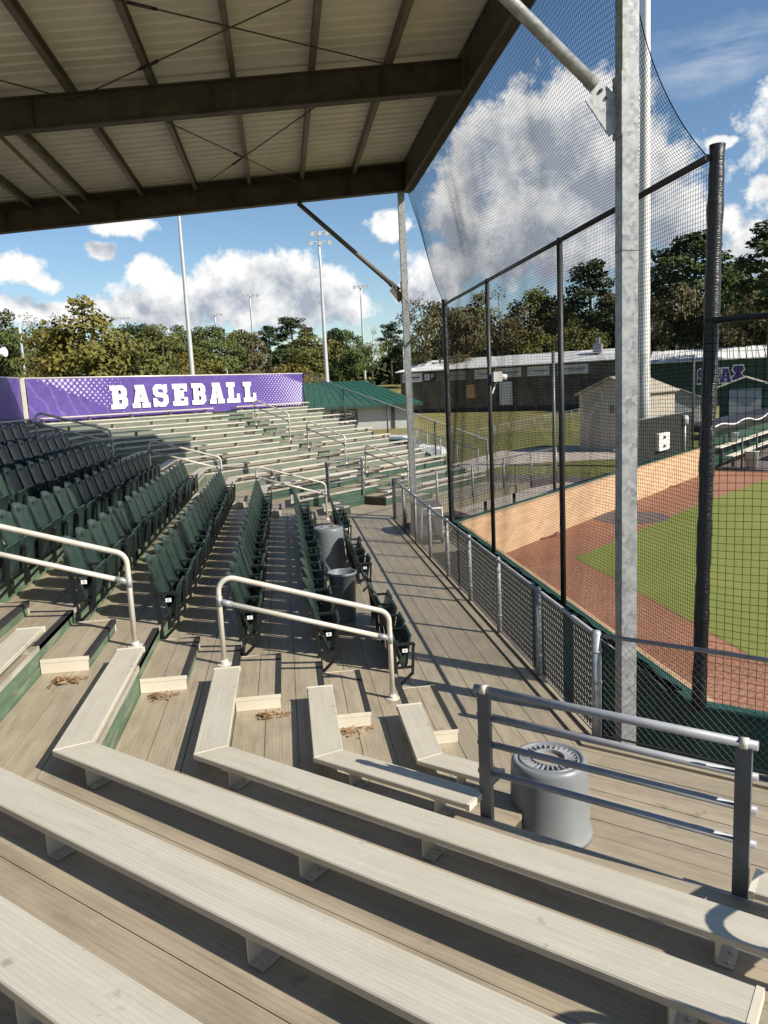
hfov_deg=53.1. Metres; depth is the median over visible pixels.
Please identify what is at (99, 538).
stadium chair
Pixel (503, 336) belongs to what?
bare tree
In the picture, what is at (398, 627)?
stadium chair
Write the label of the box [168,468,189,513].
stadium chair
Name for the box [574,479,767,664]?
infield turf
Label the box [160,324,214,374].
leafy tree
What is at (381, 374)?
woodland
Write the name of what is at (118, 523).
stadium chair
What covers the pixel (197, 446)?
bench
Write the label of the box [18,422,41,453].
stadium chair
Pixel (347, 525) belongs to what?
stadium chair
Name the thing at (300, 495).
bench
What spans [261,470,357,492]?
bench
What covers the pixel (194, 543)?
stadium chair
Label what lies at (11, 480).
stadium chair
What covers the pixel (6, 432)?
stadium chair
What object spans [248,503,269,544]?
stadium chair
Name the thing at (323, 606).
stadium chair
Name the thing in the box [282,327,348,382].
leafy tree
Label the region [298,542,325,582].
stadium chair
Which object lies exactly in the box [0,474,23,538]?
stadium chair
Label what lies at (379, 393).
concession building
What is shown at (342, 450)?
bench
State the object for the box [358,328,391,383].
bare tree
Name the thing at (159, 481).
stadium chair
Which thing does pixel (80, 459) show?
stadium chair
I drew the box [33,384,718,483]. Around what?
ground
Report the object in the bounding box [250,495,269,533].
stadium chair
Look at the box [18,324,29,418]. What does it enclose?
floodlight pole
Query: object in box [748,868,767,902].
bench
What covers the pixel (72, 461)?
stadium chair
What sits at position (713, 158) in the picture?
backstop net
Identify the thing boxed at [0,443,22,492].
stadium chair
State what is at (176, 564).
stadium chair
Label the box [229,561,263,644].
stadium chair
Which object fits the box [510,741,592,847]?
rubbish can
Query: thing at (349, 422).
bench
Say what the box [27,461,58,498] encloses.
stadium chair
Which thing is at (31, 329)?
bare tree
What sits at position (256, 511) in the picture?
stadium chair
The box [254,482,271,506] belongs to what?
stadium chair
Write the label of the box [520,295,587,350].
leafy tree
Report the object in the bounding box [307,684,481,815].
bench
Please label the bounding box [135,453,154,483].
stadium chair
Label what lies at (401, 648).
stadium chair
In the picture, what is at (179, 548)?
stadium chair
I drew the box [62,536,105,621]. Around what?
stadium chair
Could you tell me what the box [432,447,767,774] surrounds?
backstop wall
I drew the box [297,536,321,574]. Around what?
stadium chair
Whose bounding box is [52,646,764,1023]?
bench
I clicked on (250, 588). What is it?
stadium chair
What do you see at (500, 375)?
security camera
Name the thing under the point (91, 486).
stadium chair
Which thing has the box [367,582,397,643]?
stadium chair
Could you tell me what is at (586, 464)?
park lawn
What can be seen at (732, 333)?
leafy tree
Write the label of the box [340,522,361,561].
stadium chair
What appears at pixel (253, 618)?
stadium chair
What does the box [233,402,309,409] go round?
bench
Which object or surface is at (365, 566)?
stadium chair
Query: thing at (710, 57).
sky
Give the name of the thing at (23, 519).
stadium chair
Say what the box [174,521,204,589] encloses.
stadium chair
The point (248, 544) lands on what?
stadium chair
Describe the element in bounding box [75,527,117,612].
stadium chair
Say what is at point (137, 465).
stadium chair
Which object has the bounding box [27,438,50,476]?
stadium chair
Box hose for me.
[715,413,767,427]
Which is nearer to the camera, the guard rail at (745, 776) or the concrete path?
the guard rail at (745, 776)
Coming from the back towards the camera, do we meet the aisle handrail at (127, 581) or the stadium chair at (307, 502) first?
the stadium chair at (307, 502)
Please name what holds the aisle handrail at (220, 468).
on the grandstand
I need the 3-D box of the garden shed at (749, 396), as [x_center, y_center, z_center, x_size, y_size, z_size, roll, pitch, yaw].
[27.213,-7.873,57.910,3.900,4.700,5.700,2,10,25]
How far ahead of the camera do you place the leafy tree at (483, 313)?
157.19 m
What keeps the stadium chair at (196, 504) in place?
attached to the grandstand
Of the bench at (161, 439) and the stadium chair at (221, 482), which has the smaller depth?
the stadium chair at (221, 482)
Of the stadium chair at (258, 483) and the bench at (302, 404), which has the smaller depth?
the stadium chair at (258, 483)
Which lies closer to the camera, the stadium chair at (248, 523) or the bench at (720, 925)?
the bench at (720, 925)
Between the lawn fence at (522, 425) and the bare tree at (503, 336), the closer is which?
the lawn fence at (522, 425)
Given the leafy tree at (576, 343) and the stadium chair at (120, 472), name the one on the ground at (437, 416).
the leafy tree at (576, 343)
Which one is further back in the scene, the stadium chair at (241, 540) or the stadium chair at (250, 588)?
the stadium chair at (241, 540)
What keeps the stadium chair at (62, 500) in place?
attached to the grandstand
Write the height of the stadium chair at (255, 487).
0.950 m
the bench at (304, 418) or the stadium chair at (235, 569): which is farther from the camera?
the bench at (304, 418)
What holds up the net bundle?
on the backstop wall
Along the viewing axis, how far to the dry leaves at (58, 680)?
6.77 m
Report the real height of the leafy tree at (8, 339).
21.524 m
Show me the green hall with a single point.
(760, 353)
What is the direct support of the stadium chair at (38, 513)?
attached to the grandstand
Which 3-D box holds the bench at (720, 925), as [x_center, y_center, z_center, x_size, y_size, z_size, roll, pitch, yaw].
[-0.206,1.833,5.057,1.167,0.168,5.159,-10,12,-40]
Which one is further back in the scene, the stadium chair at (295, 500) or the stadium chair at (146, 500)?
the stadium chair at (295, 500)
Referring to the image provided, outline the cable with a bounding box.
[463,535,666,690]
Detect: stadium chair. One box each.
[0,424,22,454]
[0,430,14,456]
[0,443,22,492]
[0,462,14,479]
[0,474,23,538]
[0,495,8,511]
[0,509,34,595]
[0,537,20,598]
[2,467,33,527]
[6,441,33,486]
[10,423,33,459]
[11,502,52,583]
[15,464,45,517]
[17,439,42,482]
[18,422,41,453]
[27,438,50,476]
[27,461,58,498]
[27,496,61,572]
[36,436,58,479]
[38,458,65,514]
[41,491,73,562]
[44,435,66,471]
[48,455,74,508]
[52,433,73,472]
[53,486,85,540]
[57,453,80,500]
[60,432,80,468]
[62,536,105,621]
[64,482,95,538]
[66,451,89,495]
[73,449,96,475]
[74,478,101,533]
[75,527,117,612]
[81,447,101,472]
[83,474,108,512]
[87,519,121,597]
[88,445,109,469]
[92,471,119,511]
[94,444,114,466]
[98,512,134,588]
[99,468,123,514]
[100,442,121,462]
[107,465,131,507]
[108,506,139,576]
[113,462,136,497]
[117,501,145,567]
[119,460,140,491]
[125,458,145,487]
[125,496,152,559]
[130,455,150,492]
[132,491,160,551]
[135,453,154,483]
[138,487,165,544]
[140,452,159,480]
[145,483,167,538]
[145,554,183,638]
[150,480,173,527]
[154,544,191,629]
[155,476,175,525]
[160,473,181,520]
[161,536,195,615]
[164,471,183,517]
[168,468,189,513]
[168,528,201,596]
[172,465,192,509]
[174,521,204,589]
[176,463,193,505]
[179,461,197,502]
[179,515,209,575]
[184,509,211,569]
[188,504,212,563]
[192,499,217,555]
[196,495,220,545]
[199,491,222,544]
[203,488,223,531]
[205,484,226,529]
[208,481,226,524]
[211,478,230,522]
[213,475,231,510]
[215,473,231,506]
[217,470,234,503]
[226,572,261,655]
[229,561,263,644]
[232,552,262,630]
[235,543,265,605]
[237,536,264,604]
[239,529,267,580]
[241,523,267,572]
[243,517,266,562]
[245,512,267,564]
[246,507,268,546]
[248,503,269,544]
[249,499,268,531]
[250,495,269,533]
[251,491,270,532]
[252,488,270,523]
[253,485,270,509]
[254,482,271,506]
[255,480,271,511]
[292,489,309,511]
[293,491,309,515]
[293,495,309,520]
[293,498,311,524]
[294,502,312,529]
[294,505,312,534]
[295,509,314,539]
[295,514,312,544]
[296,519,315,551]
[296,524,318,558]
[297,529,320,565]
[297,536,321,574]
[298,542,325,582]
[299,550,327,595]
[300,558,326,603]
[301,567,331,639]
[302,577,333,654]
[303,589,339,671]
[328,497,344,524]
[330,500,347,524]
[331,503,348,541]
[333,507,351,547]
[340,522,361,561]
[343,527,364,573]
[345,533,365,582]
[348,539,371,591]
[363,572,392,631]
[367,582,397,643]
[372,593,405,665]
[378,605,415,685]
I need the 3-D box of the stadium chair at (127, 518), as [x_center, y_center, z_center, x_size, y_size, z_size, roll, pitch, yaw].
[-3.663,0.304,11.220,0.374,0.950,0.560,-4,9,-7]
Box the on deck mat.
[593,511,668,523]
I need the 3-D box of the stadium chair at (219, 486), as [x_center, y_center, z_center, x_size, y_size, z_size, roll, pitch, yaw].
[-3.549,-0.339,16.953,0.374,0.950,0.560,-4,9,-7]
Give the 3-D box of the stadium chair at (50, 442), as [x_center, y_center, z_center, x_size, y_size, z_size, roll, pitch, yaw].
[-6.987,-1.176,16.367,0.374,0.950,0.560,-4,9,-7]
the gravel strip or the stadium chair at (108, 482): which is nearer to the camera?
the stadium chair at (108, 482)
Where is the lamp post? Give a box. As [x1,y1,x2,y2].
[683,415,688,451]
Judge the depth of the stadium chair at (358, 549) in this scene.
14.14 m
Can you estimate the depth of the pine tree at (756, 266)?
109.30 m
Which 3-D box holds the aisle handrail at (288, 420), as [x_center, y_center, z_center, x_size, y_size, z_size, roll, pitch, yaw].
[-4.061,-3.343,27.816,1.858,1.459,0.148,4,11,37]
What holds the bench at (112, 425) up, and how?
on the grandstand
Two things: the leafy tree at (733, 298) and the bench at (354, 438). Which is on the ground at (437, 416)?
the leafy tree at (733, 298)
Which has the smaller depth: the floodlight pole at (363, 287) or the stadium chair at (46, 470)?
the stadium chair at (46, 470)
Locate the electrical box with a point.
(658, 444)
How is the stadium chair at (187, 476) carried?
attached to the grandstand
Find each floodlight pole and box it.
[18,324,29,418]
[116,317,129,326]
[177,216,194,374]
[208,313,222,341]
[242,294,258,368]
[309,231,331,381]
[353,285,369,380]
[638,0,659,464]
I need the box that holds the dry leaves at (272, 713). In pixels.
[257,709,293,719]
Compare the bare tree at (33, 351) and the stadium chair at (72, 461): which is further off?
the bare tree at (33, 351)
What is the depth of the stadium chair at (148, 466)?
17.85 m
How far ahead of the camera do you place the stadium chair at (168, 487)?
15.09 m
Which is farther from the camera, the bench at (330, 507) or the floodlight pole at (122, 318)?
the floodlight pole at (122, 318)
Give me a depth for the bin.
38.69 m
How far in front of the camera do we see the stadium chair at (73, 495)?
11.62 m
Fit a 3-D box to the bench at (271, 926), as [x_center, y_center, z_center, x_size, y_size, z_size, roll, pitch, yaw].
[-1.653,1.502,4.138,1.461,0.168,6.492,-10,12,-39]
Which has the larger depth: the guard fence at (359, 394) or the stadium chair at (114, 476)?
the guard fence at (359, 394)
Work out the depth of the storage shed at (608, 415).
52.18 m
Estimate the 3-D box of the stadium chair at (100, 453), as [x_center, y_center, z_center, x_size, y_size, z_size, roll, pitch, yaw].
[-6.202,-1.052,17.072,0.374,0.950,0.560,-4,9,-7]
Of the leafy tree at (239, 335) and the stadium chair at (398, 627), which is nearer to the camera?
the stadium chair at (398, 627)
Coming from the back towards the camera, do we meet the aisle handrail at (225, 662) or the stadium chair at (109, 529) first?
the stadium chair at (109, 529)
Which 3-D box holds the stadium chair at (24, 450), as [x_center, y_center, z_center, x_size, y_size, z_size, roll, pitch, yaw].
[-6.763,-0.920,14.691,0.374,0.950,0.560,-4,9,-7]
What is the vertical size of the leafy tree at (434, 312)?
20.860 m
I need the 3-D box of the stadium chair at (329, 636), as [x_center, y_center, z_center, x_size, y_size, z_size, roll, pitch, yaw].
[-0.707,1.357,8.867,0.387,0.950,0.560,-4,9,-7]
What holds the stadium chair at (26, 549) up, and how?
attached to the grandstand
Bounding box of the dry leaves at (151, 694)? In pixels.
[148,691,179,701]
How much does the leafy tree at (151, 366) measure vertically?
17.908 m
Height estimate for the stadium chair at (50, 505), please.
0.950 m
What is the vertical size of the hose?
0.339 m
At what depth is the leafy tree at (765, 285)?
127.23 m
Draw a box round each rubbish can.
[313,525,347,571]
[327,568,356,621]
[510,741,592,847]
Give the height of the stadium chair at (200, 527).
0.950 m
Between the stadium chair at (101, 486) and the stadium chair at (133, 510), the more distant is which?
the stadium chair at (101, 486)
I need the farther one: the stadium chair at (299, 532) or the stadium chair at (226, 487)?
the stadium chair at (226, 487)
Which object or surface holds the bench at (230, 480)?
on the grandstand
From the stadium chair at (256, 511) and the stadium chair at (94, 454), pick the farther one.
the stadium chair at (94, 454)
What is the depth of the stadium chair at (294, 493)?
17.79 m
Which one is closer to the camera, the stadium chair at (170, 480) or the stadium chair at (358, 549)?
the stadium chair at (358, 549)
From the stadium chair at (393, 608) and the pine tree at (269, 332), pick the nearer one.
the stadium chair at (393, 608)
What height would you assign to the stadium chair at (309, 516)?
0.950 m
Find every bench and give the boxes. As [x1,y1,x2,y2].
[0,408,212,424]
[0,626,564,1023]
[0,895,202,1023]
[13,414,228,438]
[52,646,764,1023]
[69,422,245,443]
[107,429,262,448]
[118,436,279,461]
[159,444,298,472]
[190,452,317,481]
[193,666,767,969]
[225,461,331,489]
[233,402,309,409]
[249,408,324,416]
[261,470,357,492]
[265,414,340,423]
[282,420,356,430]
[290,489,327,505]
[299,426,373,437]
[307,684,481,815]
[317,433,390,445]
[322,500,345,513]
[335,440,407,452]
[355,447,426,460]
[360,479,378,485]
[375,454,446,469]
[382,489,400,494]
[395,462,463,477]
[396,702,504,786]
[417,470,486,487]
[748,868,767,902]
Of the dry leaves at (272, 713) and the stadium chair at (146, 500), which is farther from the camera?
the stadium chair at (146, 500)
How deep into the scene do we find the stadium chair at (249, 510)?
13.81 m
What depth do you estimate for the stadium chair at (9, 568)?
8.25 m
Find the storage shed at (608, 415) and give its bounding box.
[578,377,679,452]
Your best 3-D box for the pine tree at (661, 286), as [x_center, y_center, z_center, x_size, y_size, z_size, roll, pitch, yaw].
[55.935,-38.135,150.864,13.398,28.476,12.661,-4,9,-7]
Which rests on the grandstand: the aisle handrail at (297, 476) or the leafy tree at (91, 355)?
the aisle handrail at (297, 476)
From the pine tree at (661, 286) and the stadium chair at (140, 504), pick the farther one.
the pine tree at (661, 286)
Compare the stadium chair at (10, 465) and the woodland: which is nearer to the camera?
the stadium chair at (10, 465)
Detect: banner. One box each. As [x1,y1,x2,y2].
[0,376,28,425]
[24,373,303,422]
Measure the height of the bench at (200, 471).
0.168 m
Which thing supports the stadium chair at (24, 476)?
attached to the grandstand
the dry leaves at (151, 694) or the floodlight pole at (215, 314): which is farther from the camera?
the floodlight pole at (215, 314)
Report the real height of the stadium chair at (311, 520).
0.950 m
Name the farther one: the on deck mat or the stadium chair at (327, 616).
the on deck mat
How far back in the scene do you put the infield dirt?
17.25 m
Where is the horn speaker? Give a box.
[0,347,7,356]
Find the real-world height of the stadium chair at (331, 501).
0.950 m
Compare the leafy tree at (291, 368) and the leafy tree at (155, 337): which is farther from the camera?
the leafy tree at (155, 337)
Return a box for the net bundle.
[449,520,682,693]
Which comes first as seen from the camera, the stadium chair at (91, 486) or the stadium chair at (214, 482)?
the stadium chair at (91, 486)
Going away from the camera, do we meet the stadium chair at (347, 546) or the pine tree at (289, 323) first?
the stadium chair at (347, 546)
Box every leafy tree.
[0,308,34,388]
[4,348,84,421]
[19,294,161,425]
[70,326,173,423]
[115,322,173,375]
[128,324,191,374]
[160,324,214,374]
[172,346,229,417]
[181,325,254,374]
[210,329,264,373]
[225,331,278,373]
[270,362,332,382]
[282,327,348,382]
[329,329,378,381]
[385,332,423,385]
[412,300,492,371]
[436,290,500,357]
[482,285,570,356]
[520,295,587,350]
[547,319,611,363]
[582,291,650,354]
[650,281,720,376]
[674,260,763,347]
[719,269,766,347]
[719,290,767,347]
[734,266,767,339]
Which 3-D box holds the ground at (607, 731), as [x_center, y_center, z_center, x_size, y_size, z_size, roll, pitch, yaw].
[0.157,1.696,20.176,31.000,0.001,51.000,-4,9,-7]
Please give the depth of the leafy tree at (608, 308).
153.04 m
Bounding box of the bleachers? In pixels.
[694,408,767,471]
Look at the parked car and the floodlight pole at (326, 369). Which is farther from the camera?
the floodlight pole at (326, 369)
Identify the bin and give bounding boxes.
[745,450,759,468]
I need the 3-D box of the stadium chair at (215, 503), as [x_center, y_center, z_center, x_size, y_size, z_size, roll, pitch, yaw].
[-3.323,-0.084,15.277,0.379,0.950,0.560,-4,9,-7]
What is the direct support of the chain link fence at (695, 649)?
on the grandstand
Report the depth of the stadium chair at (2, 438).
15.81 m
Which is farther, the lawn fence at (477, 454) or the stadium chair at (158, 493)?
the lawn fence at (477, 454)
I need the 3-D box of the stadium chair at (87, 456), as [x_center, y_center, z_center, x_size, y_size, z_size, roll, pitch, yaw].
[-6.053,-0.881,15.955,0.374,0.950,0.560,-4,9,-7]
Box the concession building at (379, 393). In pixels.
[229,380,422,429]
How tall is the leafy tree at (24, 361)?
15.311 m
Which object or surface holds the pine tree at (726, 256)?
on the ground at (437, 416)
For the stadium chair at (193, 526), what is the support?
attached to the grandstand
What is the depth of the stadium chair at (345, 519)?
17.38 m
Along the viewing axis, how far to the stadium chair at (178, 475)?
16.78 m
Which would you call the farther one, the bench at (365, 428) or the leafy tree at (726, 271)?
the leafy tree at (726, 271)
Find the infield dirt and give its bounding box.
[507,471,767,711]
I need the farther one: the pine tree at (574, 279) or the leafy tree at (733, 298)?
the pine tree at (574, 279)
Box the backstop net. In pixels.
[407,0,767,715]
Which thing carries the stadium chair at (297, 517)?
attached to the grandstand
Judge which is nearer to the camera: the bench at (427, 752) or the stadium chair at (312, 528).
the bench at (427, 752)
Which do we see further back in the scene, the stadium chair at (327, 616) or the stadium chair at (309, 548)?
the stadium chair at (309, 548)
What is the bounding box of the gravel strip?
[456,482,576,514]
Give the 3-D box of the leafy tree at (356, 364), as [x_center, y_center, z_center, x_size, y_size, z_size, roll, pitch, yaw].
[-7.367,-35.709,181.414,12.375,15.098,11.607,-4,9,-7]
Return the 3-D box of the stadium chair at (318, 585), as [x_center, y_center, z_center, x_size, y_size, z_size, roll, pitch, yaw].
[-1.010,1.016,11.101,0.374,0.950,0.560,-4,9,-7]
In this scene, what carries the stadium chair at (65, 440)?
attached to the grandstand
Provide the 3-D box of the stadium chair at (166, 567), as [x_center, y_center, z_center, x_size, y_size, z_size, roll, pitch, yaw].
[-2.498,0.853,9.133,0.391,0.950,0.560,-4,9,-7]
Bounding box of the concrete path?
[462,445,614,470]
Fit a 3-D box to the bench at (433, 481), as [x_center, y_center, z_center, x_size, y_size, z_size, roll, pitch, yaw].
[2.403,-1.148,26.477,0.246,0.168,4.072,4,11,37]
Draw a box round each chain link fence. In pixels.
[391,478,601,737]
[395,447,556,515]
[603,634,767,773]
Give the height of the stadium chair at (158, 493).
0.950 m
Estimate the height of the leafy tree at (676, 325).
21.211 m
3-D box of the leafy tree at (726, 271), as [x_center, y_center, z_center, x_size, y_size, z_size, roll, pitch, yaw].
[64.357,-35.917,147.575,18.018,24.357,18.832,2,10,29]
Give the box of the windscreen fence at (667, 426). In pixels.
[639,410,690,463]
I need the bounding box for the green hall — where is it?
[650,345,766,404]
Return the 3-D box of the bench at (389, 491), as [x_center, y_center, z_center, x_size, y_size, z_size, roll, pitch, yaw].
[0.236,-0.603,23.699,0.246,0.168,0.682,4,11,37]
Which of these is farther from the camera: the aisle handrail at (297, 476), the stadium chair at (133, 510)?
the aisle handrail at (297, 476)
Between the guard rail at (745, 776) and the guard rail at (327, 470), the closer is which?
the guard rail at (745, 776)
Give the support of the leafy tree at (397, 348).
on the ground at (437, 416)
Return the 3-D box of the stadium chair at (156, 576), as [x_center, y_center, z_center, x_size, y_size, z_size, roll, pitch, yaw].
[-2.432,0.939,8.573,0.374,0.950,0.560,-4,9,-7]
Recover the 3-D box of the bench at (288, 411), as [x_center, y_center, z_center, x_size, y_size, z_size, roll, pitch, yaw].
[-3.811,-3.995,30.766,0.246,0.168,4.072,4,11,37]
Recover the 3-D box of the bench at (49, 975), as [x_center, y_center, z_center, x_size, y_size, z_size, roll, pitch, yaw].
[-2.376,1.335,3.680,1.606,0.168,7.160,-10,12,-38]
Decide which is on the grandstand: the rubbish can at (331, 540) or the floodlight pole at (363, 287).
the rubbish can at (331, 540)
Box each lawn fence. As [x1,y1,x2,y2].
[414,428,478,472]
[478,409,578,443]
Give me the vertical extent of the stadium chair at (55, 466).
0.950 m
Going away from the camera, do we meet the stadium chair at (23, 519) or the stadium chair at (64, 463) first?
the stadium chair at (23, 519)
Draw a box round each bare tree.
[0,316,39,374]
[17,312,59,373]
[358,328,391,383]
[392,292,448,359]
[471,284,543,357]
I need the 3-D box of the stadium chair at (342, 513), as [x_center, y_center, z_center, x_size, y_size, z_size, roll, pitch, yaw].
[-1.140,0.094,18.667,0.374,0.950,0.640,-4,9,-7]
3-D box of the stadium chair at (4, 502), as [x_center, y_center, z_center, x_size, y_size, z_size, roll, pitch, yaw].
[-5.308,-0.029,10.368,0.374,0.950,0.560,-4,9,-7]
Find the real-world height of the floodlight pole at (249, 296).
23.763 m
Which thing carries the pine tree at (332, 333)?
on the ground at (437, 416)
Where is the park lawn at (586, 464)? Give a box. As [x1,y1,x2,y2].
[246,431,698,477]
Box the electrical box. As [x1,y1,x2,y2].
[655,432,669,450]
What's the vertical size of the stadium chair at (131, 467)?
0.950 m
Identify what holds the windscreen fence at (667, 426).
on the backstop wall
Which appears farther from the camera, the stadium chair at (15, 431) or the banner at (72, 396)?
the banner at (72, 396)
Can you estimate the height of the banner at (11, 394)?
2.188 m
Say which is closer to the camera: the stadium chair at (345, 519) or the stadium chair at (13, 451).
the stadium chair at (13, 451)
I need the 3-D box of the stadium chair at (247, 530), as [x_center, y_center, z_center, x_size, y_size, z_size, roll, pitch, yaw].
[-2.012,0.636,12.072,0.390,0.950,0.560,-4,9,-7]
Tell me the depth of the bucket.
42.19 m
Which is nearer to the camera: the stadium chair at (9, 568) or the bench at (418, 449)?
the stadium chair at (9, 568)
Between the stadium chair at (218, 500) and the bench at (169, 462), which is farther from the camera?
the bench at (169, 462)
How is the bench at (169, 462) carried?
on the grandstand
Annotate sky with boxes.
[0,0,767,374]
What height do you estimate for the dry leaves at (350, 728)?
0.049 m
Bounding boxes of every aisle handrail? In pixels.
[0,524,142,647]
[34,412,113,456]
[147,440,222,474]
[216,575,399,700]
[254,400,290,439]
[255,467,329,519]
[306,421,346,463]
[364,445,409,490]
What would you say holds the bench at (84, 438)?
on the grandstand
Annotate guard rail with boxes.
[324,457,365,501]
[473,684,758,899]
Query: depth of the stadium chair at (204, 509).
13.58 m
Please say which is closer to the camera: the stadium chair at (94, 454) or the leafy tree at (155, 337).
the stadium chair at (94, 454)
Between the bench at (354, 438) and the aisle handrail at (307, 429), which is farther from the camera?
the bench at (354, 438)
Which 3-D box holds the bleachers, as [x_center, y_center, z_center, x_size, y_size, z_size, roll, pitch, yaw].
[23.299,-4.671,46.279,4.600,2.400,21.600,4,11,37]
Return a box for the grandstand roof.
[0,0,638,745]
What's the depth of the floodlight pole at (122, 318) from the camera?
233.29 m
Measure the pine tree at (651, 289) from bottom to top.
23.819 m
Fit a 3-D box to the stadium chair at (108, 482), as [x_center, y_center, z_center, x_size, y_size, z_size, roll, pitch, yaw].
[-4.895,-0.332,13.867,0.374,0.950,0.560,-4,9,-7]
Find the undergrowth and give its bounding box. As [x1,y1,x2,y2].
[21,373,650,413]
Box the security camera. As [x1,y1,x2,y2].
[491,371,506,393]
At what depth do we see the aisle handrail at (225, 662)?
7.82 m
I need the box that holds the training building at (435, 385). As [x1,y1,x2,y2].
[395,337,614,412]
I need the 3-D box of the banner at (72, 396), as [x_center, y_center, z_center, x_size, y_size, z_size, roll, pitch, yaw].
[-7.188,-4.080,28.201,0.120,1.888,12.335,4,11,37]
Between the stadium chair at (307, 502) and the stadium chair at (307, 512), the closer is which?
the stadium chair at (307, 512)
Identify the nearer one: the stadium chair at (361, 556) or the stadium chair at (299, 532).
the stadium chair at (299, 532)
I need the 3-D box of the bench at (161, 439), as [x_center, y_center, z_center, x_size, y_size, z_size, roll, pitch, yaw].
[-6.725,-2.167,23.590,1.916,0.168,8.790,1,10,21]
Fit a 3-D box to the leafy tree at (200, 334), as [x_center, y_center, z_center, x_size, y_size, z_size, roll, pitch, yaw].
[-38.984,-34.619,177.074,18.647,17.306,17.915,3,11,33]
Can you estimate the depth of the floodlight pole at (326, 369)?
125.69 m
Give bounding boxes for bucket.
[728,432,738,441]
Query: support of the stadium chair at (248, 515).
attached to the grandstand
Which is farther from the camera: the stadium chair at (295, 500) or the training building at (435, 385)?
the training building at (435, 385)
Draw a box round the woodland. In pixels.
[1,302,764,389]
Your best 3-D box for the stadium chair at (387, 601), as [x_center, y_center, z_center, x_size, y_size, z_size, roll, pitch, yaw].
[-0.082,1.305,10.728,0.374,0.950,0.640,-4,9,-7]
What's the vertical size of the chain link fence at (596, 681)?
1.260 m
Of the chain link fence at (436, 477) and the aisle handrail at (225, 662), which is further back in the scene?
the chain link fence at (436, 477)
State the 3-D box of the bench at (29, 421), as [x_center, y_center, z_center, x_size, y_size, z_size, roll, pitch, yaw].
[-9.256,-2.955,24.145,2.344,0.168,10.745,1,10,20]
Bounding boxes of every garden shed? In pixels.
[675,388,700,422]
[717,376,767,416]
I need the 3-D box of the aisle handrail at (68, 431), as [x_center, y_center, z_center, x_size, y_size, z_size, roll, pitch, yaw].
[-7.493,-1.720,18.635,1.860,1.460,0.143,-4,9,-7]
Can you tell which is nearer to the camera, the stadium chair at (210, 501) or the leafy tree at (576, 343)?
the stadium chair at (210, 501)
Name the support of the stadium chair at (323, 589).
attached to the grandstand
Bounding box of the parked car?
[378,435,446,458]
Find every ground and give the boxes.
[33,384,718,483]
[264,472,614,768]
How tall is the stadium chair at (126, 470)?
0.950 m
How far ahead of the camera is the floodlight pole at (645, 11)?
40.26 m
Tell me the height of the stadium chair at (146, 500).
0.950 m
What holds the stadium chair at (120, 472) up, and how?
attached to the grandstand
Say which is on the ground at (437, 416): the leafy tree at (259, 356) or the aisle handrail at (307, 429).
the leafy tree at (259, 356)
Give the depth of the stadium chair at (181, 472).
17.30 m
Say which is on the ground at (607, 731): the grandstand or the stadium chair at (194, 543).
the grandstand
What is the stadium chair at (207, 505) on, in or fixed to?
attached to the grandstand
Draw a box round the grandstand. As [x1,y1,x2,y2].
[0,406,767,1023]
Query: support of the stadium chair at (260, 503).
attached to the grandstand
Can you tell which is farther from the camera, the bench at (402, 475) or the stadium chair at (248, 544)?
the bench at (402, 475)
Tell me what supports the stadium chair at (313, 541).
attached to the grandstand
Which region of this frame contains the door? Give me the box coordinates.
[729,388,761,414]
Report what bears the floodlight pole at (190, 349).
on the ground at (437, 416)
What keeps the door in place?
in the garden shed at (749, 396)
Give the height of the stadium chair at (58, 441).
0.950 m
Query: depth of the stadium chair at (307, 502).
18.43 m
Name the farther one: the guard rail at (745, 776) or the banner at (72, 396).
the banner at (72, 396)
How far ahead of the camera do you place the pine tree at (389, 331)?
199.59 m
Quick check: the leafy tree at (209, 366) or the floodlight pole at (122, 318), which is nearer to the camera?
the leafy tree at (209, 366)
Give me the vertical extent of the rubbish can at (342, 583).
0.705 m
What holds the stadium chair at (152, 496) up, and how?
attached to the grandstand
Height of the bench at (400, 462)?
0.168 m
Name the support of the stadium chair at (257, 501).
attached to the grandstand
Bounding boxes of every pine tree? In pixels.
[256,325,284,367]
[269,316,321,364]
[326,328,348,361]
[374,321,402,384]
[563,258,614,343]
[610,270,667,330]
[650,229,738,344]
[650,243,703,350]
[725,219,767,381]
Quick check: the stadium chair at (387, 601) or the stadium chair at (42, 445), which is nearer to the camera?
the stadium chair at (387, 601)
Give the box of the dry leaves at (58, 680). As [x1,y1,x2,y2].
[49,674,89,687]
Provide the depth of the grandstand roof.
12.42 m
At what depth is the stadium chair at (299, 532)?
12.79 m
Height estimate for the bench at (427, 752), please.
0.168 m
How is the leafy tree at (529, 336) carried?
on the ground at (437, 416)
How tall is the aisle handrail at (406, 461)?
1.459 m
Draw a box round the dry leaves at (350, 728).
[340,724,373,736]
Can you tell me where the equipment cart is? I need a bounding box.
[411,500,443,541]
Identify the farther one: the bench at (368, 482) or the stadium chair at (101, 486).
the bench at (368, 482)
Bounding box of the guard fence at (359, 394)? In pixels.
[302,373,488,481]
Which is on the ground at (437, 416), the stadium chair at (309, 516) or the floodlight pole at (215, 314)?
the floodlight pole at (215, 314)
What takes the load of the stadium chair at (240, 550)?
attached to the grandstand

